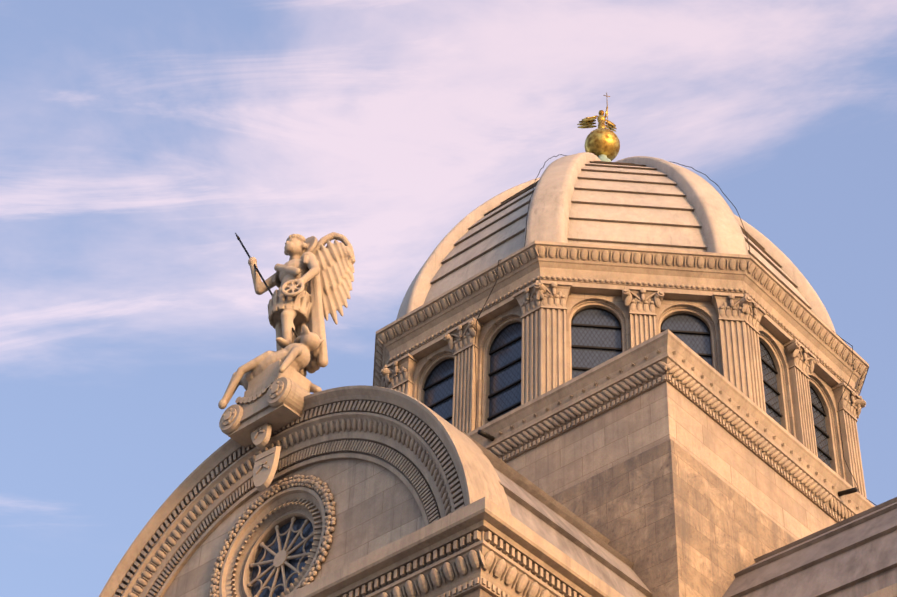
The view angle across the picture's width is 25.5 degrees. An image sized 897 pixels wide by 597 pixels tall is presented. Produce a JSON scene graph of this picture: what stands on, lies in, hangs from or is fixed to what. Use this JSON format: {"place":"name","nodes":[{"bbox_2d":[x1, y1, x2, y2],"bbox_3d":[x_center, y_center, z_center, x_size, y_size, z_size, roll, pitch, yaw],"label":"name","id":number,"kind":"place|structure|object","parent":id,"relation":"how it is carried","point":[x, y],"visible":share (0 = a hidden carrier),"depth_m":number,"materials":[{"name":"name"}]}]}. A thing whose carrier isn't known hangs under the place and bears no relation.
{"place":"outdoors","nodes":[
{"label":"outdoors","id":0,"kind":"place"},
{"bbox_2d":[163,459,424,596],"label":"gable wall","id":1,"kind":"structure","parent":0,"point":[376,506],"depth_m":26.50,"materials":[{"name":"beige stone"}]},
{"bbox_2d":[99,385,510,596],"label":"arched cornice","id":2,"kind":"structure","parent":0,"point":[440,467],"depth_m":27.66,"materials":[{"name":"beige stone"}]},
{"bbox_2d":[0,0,896,596],"label":"sky","id":3,"kind":"structure","parent":0,"point":[138,138],"materials":[{"name":"blue"}]},
{"bbox_2d":[461,588,492,596],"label":"transept walls","id":4,"kind":"structure","parent":0,"point":[479,592],"depth_m":23.87,"materials":[{"name":"beige stone"}]},
{"bbox_2d":[219,373,309,448],"bbox_3d":[-2.461,1.683,28.686,1.434,0.728,1.086,-30,-51,30],"label":"statue pedestal scroll","id":5,"kind":"object","parent":4,"relation":"on","point":[276,401],"visible":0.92,"depth_m":28.29,"materials":[{"name":"stone"}]},
{"bbox_2d":[218,232,354,408],"bbox_3d":[-2.362,0.361,30.038,1.541,3.661,1.476,-30,-51,30],"label":"statue st michael","id":6,"kind":"object","parent":5,"relation":"on","point":[312,279],"visible":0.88,"depth_m":29.90,"materials":[{"name":"stone"}]},
{"bbox_2d":[235,233,297,337],"bbox_3d":[-2.770,-0.184,30.400,1.488,2.877,0.046,-16,-45,19],"label":"statue spear","id":7,"kind":"object","parent":6,"relation":"attached to","point":[259,273],"visible":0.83,"depth_m":30.67,"materials":[{"name":"grey metal"}]},
{"bbox_2d":[251,423,280,491],"bbox_3d":[-2.619,2.125,28.076,0.534,1.348,0.190,-30,-51,30],"label":"coat of arms","id":8,"kind":"object","parent":4,"relation":"attached to","point":[265,466],"visible":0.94,"depth_m":27.90,"materials":[{"name":"stone"}]},
{"bbox_2d":[209,475,335,596],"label":"rose window frame","id":9,"kind":"object","parent":4,"relation":"attached to","point":[276,511],"visible":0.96,"depth_m":27.61,"materials":[{"name":"beige stone"}]},
{"bbox_2d":[251,519,312,596],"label":"window tracery","id":10,"kind":"object","parent":9,"relation":"in","point":[307,532],"visible":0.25,"depth_m":27.42,"materials":[{"name":"beige stone"}]},
{"bbox_2d":[284,497,623,596],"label":"cornice","id":11,"kind":"structure","parent":4,"relation":"on","point":[489,546],"depth_m":24.40,"materials":[{"name":"beige stone"}]},
{"bbox_2d":[461,431,652,596],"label":"roof","id":12,"kind":"structure","parent":11,"relation":"on","point":[553,521],"depth_m":26.34,"materials":[{"name":"beige stone"}]},
{"bbox_2d":[551,439,796,596],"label":"crossing tower walls","id":13,"kind":"structure","parent":0,"point":[669,518],"depth_m":28.27,"materials":[{"name":"beige stone"}]},
{"bbox_2d":[474,154,566,428],"bbox_3d":[1.661,-0.566,35.065,1.099,8.668,2.851,-30,-51,30],"label":"wire","id":14,"kind":"object","parent":13,"relation":"on","point":[494,285],"visible":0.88,"depth_m":33.43,"materials":[{"name":"grey metal"}]},
{"bbox_2d":[412,293,845,480],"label":"arches","id":15,"kind":"structure","parent":13,"relation":"on","point":[618,303],"depth_m":33.05,"materials":[{"name":"beige stone"}]},
{"bbox_2d":[396,152,835,332],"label":"dome ribs","id":16,"kind":"object","parent":15,"relation":"on","point":[550,207],"visible":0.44,"depth_m":35.65,"materials":[{"name":"beige stone"}]},
{"bbox_2d":[577,93,619,160],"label":"finial","id":17,"kind":"object","parent":16,"relation":"on","point":[602,139],"visible":0.85,"depth_m":41.03,"materials":[{"name":"gold metal"}]},
{"bbox_2d":[598,154,610,161],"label":"finial base","id":18,"kind":"object","parent":16,"relation":"on","point":[602,157],"visible":0.23,"depth_m":40.71,"materials":[{"name":"white stone"}]},
{"bbox_2d":[373,241,868,395],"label":"cornice","id":19,"kind":"structure","parent":15,"relation":"on","point":[418,333],"depth_m":33.40,"materials":[{"name":"beige stone"}]},
{"bbox_2d":[424,161,811,308],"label":"dome roof panels","id":20,"kind":"object","parent":19,"relation":"on","point":[626,204],"visible":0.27,"depth_m":35.26,"materials":[{"name":"beige stone"}]},
{"bbox_2d":[417,301,840,476],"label":"window frames","id":21,"kind":"structure","parent":15,"relation":"attached to","point":[763,339],"depth_m":33.17,"materials":[{"name":"beige stone"}]},
{"bbox_2d":[424,309,830,467],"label":"window panes","id":22,"kind":"structure","parent":21,"relation":"in","point":[581,357],"depth_m":32.91,"materials":[{"name":"black glass"}]},
{"bbox_2d":[423,307,831,459],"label":"window grilles","id":23,"kind":"object","parent":21,"relation":"in","point":[585,368],"visible":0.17,"depth_m":32.97,"materials":[{"name":"black metal"}]},
{"bbox_2d":[395,308,866,497],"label":"pilasters","id":24,"kind":"object","parent":15,"relation":"attached to","point":[544,364],"visible":0.27,"depth_m":32.45,"materials":[{"name":"beige stone"}]},
{"bbox_2d":[380,279,865,422],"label":"column capitals","id":25,"kind":"object","parent":24,"relation":"on","point":[537,295],"visible":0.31,"depth_m":32.96,"materials":[{"name":"beige stone"}]},
{"bbox_2d":[506,381,836,539],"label":"wall","id":26,"kind":"structure","parent":13,"relation":"on","point":[651,418],"depth_m":29.72,"materials":[{"name":"beige stone"}]},
{"bbox_2d":[467,329,873,522],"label":"cornice","id":27,"kind":"structure","parent":26,"relation":"on","point":[686,371],"depth_m":30.41,"materials":[{"name":"beige stone"}]},
{"bbox_2d":[477,430,857,496],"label":"crossing tower spouts","id":28,"kind":"object","parent":27,"relation":"attached to","point":[492,438],"visible":0.58,"depth_m":31.72,"materials":[{"name":"beige stone"}]},
{"bbox_2d":[670,161,876,505],"bbox_3d":[5.946,1.340,34.578,3.152,11.666,2.666,20,-45,-18],"label":"wire","id":29,"kind":"object","parent":13,"relation":"on","point":[832,330],"visible":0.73,"depth_m":34.43,"materials":[{"name":"grey metal"}]},
{"bbox_2d":[864,583,896,596],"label":"wall","id":30,"kind":"structure","parent":0,"point":[890,591],"depth_m":24.74,"materials":[{"name":"beige stone"}]},
{"bbox_2d":[722,497,896,596],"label":"roof","id":31,"kind":"structure","parent":30,"relation":"on","point":[855,555],"depth_m":26.62,"materials":[{"name":"beige stone"}]}
]}

